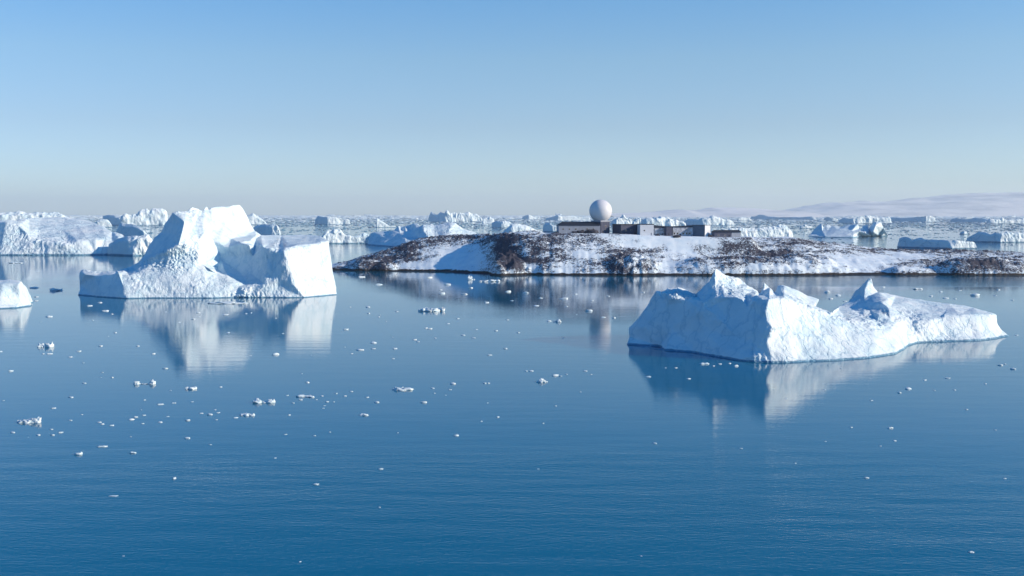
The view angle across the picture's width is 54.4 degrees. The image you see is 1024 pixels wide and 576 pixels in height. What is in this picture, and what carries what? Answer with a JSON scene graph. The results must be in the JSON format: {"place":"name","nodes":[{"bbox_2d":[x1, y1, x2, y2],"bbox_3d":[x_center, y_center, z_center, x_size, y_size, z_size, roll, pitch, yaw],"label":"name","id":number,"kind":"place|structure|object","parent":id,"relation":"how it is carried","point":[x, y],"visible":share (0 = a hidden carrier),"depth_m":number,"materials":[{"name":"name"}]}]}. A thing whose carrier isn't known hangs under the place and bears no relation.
{"place":"outdoors","nodes":[
{"label":"outdoors","id":0,"kind":"place"},
{"bbox_2d":[0,217,1023,575],"bbox_3d":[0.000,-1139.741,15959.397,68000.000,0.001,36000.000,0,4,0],"label":"sea","id":1,"kind":"structure","parent":0,"point":[742,469],"depth_m":180.60,"materials":[{"name":"blue liquid"}]},
{"bbox_2d":[0,279,32,308],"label":"iceberg","id":2,"kind":"object","parent":1,"relation":"on","point":[14,294],"visible":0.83,"depth_m":431.66,"materials":[{"name":"white ice"}]},
{"bbox_2d":[17,417,40,422],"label":"ice floe","id":3,"kind":"object","parent":1,"relation":"on","point":[35,420],"visible":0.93,"depth_m":191.57,"materials":[{"name":"white ice"}]},
{"bbox_2d":[0,211,66,220],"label":"iceberg","id":4,"kind":"object","parent":1,"relation":"on","point":[16,215],"visible":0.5,"depth_m":3736.12,"materials":[{"name":"white ice"}]},
{"bbox_2d":[37,341,53,346],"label":"ice floe","id":5,"kind":"object","parent":1,"relation":"on","point":[46,345],"visible":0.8,"depth_m":300.79,"materials":[{"name":"white ice"}]},
{"bbox_2d":[0,217,124,254],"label":"iceberg","id":6,"kind":"object","parent":1,"relation":"on","point":[52,236],"visible":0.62,"depth_m":993.07,"materials":[{"name":"white ice"}]},
{"bbox_2d":[95,219,111,226],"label":"iceberg","id":7,"kind":"object","parent":1,"relation":"on","point":[104,222],"visible":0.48,"depth_m":3127.03,"materials":[{"name":"white ice"}]},
{"bbox_2d":[103,215,119,224],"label":"iceberg","id":8,"kind":"object","parent":1,"relation":"on","point":[113,220],"visible":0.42,"depth_m":3697.56,"materials":[{"name":"white ice"}]},
{"bbox_2d":[108,235,152,255],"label":"iceberg","id":9,"kind":"object","parent":1,"relation":"on","point":[131,246],"visible":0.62,"depth_m":965.00,"materials":[{"name":"white ice"}]},
{"bbox_2d":[116,223,146,236],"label":"iceberg","id":10,"kind":"object","parent":1,"relation":"on","point":[125,230],"visible":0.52,"depth_m":1662.64,"materials":[{"name":"white ice"}]},
{"bbox_2d":[119,208,167,224],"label":"iceberg","id":11,"kind":"object","parent":1,"relation":"on","point":[155,216],"visible":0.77,"depth_m":3699.38,"materials":[{"name":"white ice"}]},
{"bbox_2d":[133,379,155,384],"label":"ice floe","id":12,"kind":"object","parent":1,"relation":"on","point":[152,382],"visible":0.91,"depth_m":235.00,"materials":[{"name":"white ice"}]},
{"bbox_2d":[78,205,336,298],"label":"iceberg","id":13,"kind":"object","parent":1,"relation":"on","point":[221,252],"visible":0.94,"depth_m":491.06,"materials":[{"name":"white ice"}]},
{"bbox_2d":[207,301,246,303],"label":"ice floe","id":14,"kind":"object","parent":1,"relation":"on","point":[226,302],"visible":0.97,"depth_m":447.16,"materials":[{"name":"white ice"}]},
{"bbox_2d":[240,413,254,415],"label":"ice floe","id":15,"kind":"object","parent":1,"relation":"on","point":[246,414],"visible":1,"depth_m":198.34,"materials":[{"name":"white ice"}]},
{"bbox_2d":[247,213,266,224],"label":"iceberg","id":16,"kind":"object","parent":1,"relation":"on","point":[253,219],"visible":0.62,"depth_m":3909.39,"materials":[{"name":"white ice"}]},
{"bbox_2d":[252,398,274,402],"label":"ice floe","id":17,"kind":"object","parent":1,"relation":"on","point":[256,400],"visible":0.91,"depth_m":211.79,"materials":[{"name":"white ice"}]},
{"bbox_2d":[253,224,280,234],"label":"iceberg","id":18,"kind":"object","parent":1,"relation":"on","point":[265,229],"visible":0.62,"depth_m":1899.26,"materials":[{"name":"white ice"}]},
{"bbox_2d":[296,395,313,397],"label":"ice floe","id":19,"kind":"object","parent":1,"relation":"on","point":[310,396],"visible":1,"depth_m":218.59,"materials":[{"name":"white ice"}]},
{"bbox_2d":[314,216,350,224],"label":"iceberg","id":20,"kind":"object","parent":1,"relation":"on","point":[319,220],"visible":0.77,"depth_m":3916.22,"materials":[{"name":"white ice"}]},
{"bbox_2d":[321,229,368,243],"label":"iceberg","id":21,"kind":"object","parent":1,"relation":"on","point":[335,236],"visible":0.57,"depth_m":1365.04,"materials":[{"name":"white ice"}]},
{"bbox_2d":[365,233,372,243],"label":"iceberg","id":22,"kind":"object","parent":1,"relation":"on","point":[367,238],"visible":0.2,"depth_m":1341.65,"materials":[{"name":"white ice"}]},
{"bbox_2d":[376,218,395,227],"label":"iceberg","id":23,"kind":"object","parent":1,"relation":"on","point":[380,224],"visible":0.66,"depth_m":3047.38,"materials":[{"name":"white ice"}]},
{"bbox_2d":[392,387,412,390],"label":"ice floe","id":24,"kind":"object","parent":1,"relation":"on","point":[400,388],"visible":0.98,"depth_m":227.14,"materials":[{"name":"white ice"}]},
{"bbox_2d":[368,222,476,246],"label":"iceberg","id":25,"kind":"object","parent":1,"relation":"on","point":[399,235],"visible":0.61,"depth_m":1263.56,"materials":[{"name":"white ice"}]},
{"bbox_2d":[418,307,444,311],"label":"ice floe","id":26,"kind":"object","parent":1,"relation":"on","point":[432,309],"visible":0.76,"depth_m":411.77,"materials":[{"name":"white ice"}]},
{"bbox_2d":[428,210,457,221],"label":"iceberg","id":27,"kind":"object","parent":1,"relation":"on","point":[446,216],"visible":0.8,"depth_m":5217.82,"materials":[{"name":"white ice"}]},
{"bbox_2d":[457,212,481,220],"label":"iceberg","id":28,"kind":"object","parent":1,"relation":"on","point":[467,216],"visible":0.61,"depth_m":5688.45,"materials":[{"name":"white ice"}]},
{"bbox_2d":[482,217,493,223],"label":"iceberg","id":29,"kind":"object","parent":1,"relation":"on","point":[489,220],"visible":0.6,"depth_m":4165.79,"materials":[{"name":"white ice"}]},
{"bbox_2d":[478,279,499,281],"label":"ice floe","id":30,"kind":"object","parent":1,"relation":"on","point":[492,280],"visible":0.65,"depth_m":592.92,"materials":[{"name":"white ice"}]},
{"bbox_2d":[491,220,510,227],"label":"iceberg","id":31,"kind":"object","parent":1,"relation":"on","point":[501,224],"visible":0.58,"depth_m":2975.49,"materials":[{"name":"white ice"}]},
{"bbox_2d":[502,223,541,232],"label":"iceberg","id":32,"kind":"object","parent":1,"relation":"on","point":[515,227],"visible":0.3,"depth_m":1606.21,"materials":[{"name":"white ice"}]},
{"bbox_2d":[522,215,539,218],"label":"iceberg","id":33,"kind":"object","parent":1,"relation":"on","point":[530,217],"visible":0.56,"depth_m":7815.55,"materials":[{"name":"white ice"}]},
{"bbox_2d":[69,215,1023,244],"bbox_3d":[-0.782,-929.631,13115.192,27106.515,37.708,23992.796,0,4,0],"label":"pack ice","id":34,"kind":"structure","parent":1,"relation":"on","point":[351,219],"depth_m":5600.18,"materials":[{"name":"white ice"}]},
{"bbox_2d":[542,222,555,231],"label":"iceberg","id":35,"kind":"object","parent":1,"relation":"on","point":[549,227],"visible":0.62,"depth_m":2320.64,"materials":[{"name":"white ice"}]},
{"bbox_2d":[545,215,589,220],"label":"iceberg","id":36,"kind":"object","parent":1,"relation":"on","point":[564,218],"visible":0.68,"depth_m":6266.40,"materials":[{"name":"white ice"}]},
{"bbox_2d":[611,214,640,224],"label":"iceberg","id":37,"kind":"object","parent":1,"relation":"on","point":[622,219],"visible":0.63,"depth_m":3684.53,"materials":[{"name":"white ice"}]},
{"bbox_2d":[641,216,685,225],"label":"iceberg","id":38,"kind":"object","parent":1,"relation":"on","point":[663,221],"visible":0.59,"depth_m":3297.84,"materials":[{"name":"white ice"}]},
{"bbox_2d":[684,215,735,224],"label":"iceberg","id":39,"kind":"object","parent":1,"relation":"on","point":[712,220],"visible":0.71,"depth_m":3685.63,"materials":[{"name":"white ice"}]},
{"bbox_2d":[737,217,751,220],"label":"iceberg","id":40,"kind":"object","parent":1,"relation":"on","point":[745,219],"visible":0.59,"depth_m":6250.96,"materials":[{"name":"white ice"}]},
{"bbox_2d":[710,224,792,237],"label":"iceberg","id":41,"kind":"object","parent":1,"relation":"on","point":[780,230],"visible":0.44,"depth_m":1441.57,"materials":[{"name":"white ice"}]},
{"bbox_2d":[751,215,817,219],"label":"iceberg","id":42,"kind":"object","parent":1,"relation":"on","point":[781,218],"visible":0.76,"depth_m":7531.10,"materials":[{"name":"white ice"}]},
{"bbox_2d":[800,224,812,227],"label":"iceberg","id":43,"kind":"object","parent":1,"relation":"on","point":[804,226],"visible":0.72,"depth_m":2838.49,"materials":[{"name":"white ice"}]},
{"bbox_2d":[627,269,1008,362],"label":"iceberg","id":44,"kind":"object","parent":1,"relation":"on","point":[720,314],"visible":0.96,"depth_m":292.99,"materials":[{"name":"white ice"}]},
{"bbox_2d":[824,217,839,220],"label":"iceberg","id":45,"kind":"object","parent":1,"relation":"on","point":[829,219],"visible":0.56,"depth_m":6253.93,"materials":[{"name":"white ice"}]},
{"bbox_2d":[808,222,887,237],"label":"iceberg","id":46,"kind":"object","parent":1,"relation":"on","point":[854,230],"visible":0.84,"depth_m":1793.81,"materials":[{"name":"white ice"}]},
{"bbox_2d":[838,215,891,222],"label":"iceberg","id":47,"kind":"object","parent":1,"relation":"on","point":[867,219],"visible":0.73,"depth_m":4478.78,"materials":[{"name":"white ice"}]},
{"bbox_2d":[890,215,935,221],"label":"iceberg","id":48,"kind":"object","parent":1,"relation":"on","point":[928,218],"visible":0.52,"depth_m":5244.56,"materials":[{"name":"white ice"}]},
{"bbox_2d":[897,237,976,248],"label":"iceberg","id":49,"kind":"object","parent":1,"relation":"on","point":[905,242],"visible":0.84,"depth_m":1172.26,"materials":[{"name":"white ice"}]},
{"bbox_2d":[950,218,987,222],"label":"iceberg","id":50,"kind":"object","parent":1,"relation":"on","point":[957,220],"visible":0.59,"depth_m":4866.00,"materials":[{"name":"white ice"}]},
{"bbox_2d":[965,232,1023,242],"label":"iceberg","id":51,"kind":"object","parent":1,"relation":"on","point":[1006,237],"visible":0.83,"depth_m":1425.86,"materials":[{"name":"white ice"}]},
{"bbox_2d":[986,218,1023,222],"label":"iceberg","id":52,"kind":"object","parent":1,"relation":"on","point":[1001,220],"visible":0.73,"depth_m":4473.38,"materials":[{"name":"white ice"}]},
{"bbox_2d":[0,0,1023,215],"label":"sky","id":53,"kind":"structure","parent":0,"point":[108,107],"materials":[{"name":"blue"}]},
{"bbox_2d":[332,230,1023,275],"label":"island","id":54,"kind":"structure","parent":0,"point":[533,252],"depth_m":681.62,"materials":[{"name":"white snow"}]},
{"bbox_2d":[556,221,600,232],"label":"long hut","id":55,"kind":"object","parent":54,"relation":"on","point":[565,227],"visible":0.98,"depth_m":697.46,"materials":[{"name":"paint"}]},
{"bbox_2d":[585,229,598,232],"bbox_3d":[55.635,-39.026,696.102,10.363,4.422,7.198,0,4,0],"label":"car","id":56,"kind":"object","parent":54,"relation":"on","point":[591,231],"visible":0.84,"depth_m":693.67,"materials":[{"name":"grey metal"}]},
{"bbox_2d":[589,200,611,232],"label":"radar tower","id":57,"kind":"structure","parent":54,"relation":"on","point":[600,212],"depth_m":700.31,"materials":[{"name":"paint"}]},
{"bbox_2d":[612,224,636,234],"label":"box building","id":58,"kind":"structure","parent":54,"relation":"on","point":[624,228],"depth_m":702.26,"materials":[{"name":"paint"}]},
{"bbox_2d":[637,224,653,234],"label":"white building","id":59,"kind":"structure","parent":54,"relation":"on","point":[645,229],"depth_m":696.70,"materials":[{"name":"paint"}]},
{"bbox_2d":[654,225,663,235],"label":"shed","id":60,"kind":"structure","parent":54,"relation":"on","point":[659,230],"depth_m":703.77,"materials":[{"name":"paint"}]},
{"bbox_2d":[663,226,671,235],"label":"grey shed","id":61,"kind":"structure","parent":54,"relation":"on","point":[667,230],"depth_m":700.60,"materials":[{"name":"paint"}]},
{"bbox_2d":[672,225,692,235],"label":"frosted building","id":62,"kind":"structure","parent":54,"relation":"on","point":[687,230],"depth_m":704.13,"materials":[{"name":"paint"}]},
{"bbox_2d":[692,225,709,236],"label":"square building","id":63,"kind":"structure","parent":54,"relation":"on","point":[701,230],"depth_m":701.71,"materials":[{"name":"stone"}]},
{"bbox_2d":[711,230,740,236],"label":"hut","id":64,"kind":"object","parent":54,"relation":"on","point":[725,233],"visible":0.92,"depth_m":700.50,"materials":[{"name":"paint"}]},
{"bbox_2d":[611,207,829,216],"bbox_3d":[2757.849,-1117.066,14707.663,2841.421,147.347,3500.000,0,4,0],"label":"hills","id":65,"kind":"structure","parent":0,"point":[731,212],"depth_m":13559.07,"materials":[{"name":"white snow"}]},
{"bbox_2d":[784,192,1023,216],"bbox_3d":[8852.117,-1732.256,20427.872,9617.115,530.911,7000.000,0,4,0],"label":"hills","id":66,"kind":"structure","parent":0,"point":[986,204],"depth_m":18220.20,"materials":[{"name":"white snow"}]}
]}

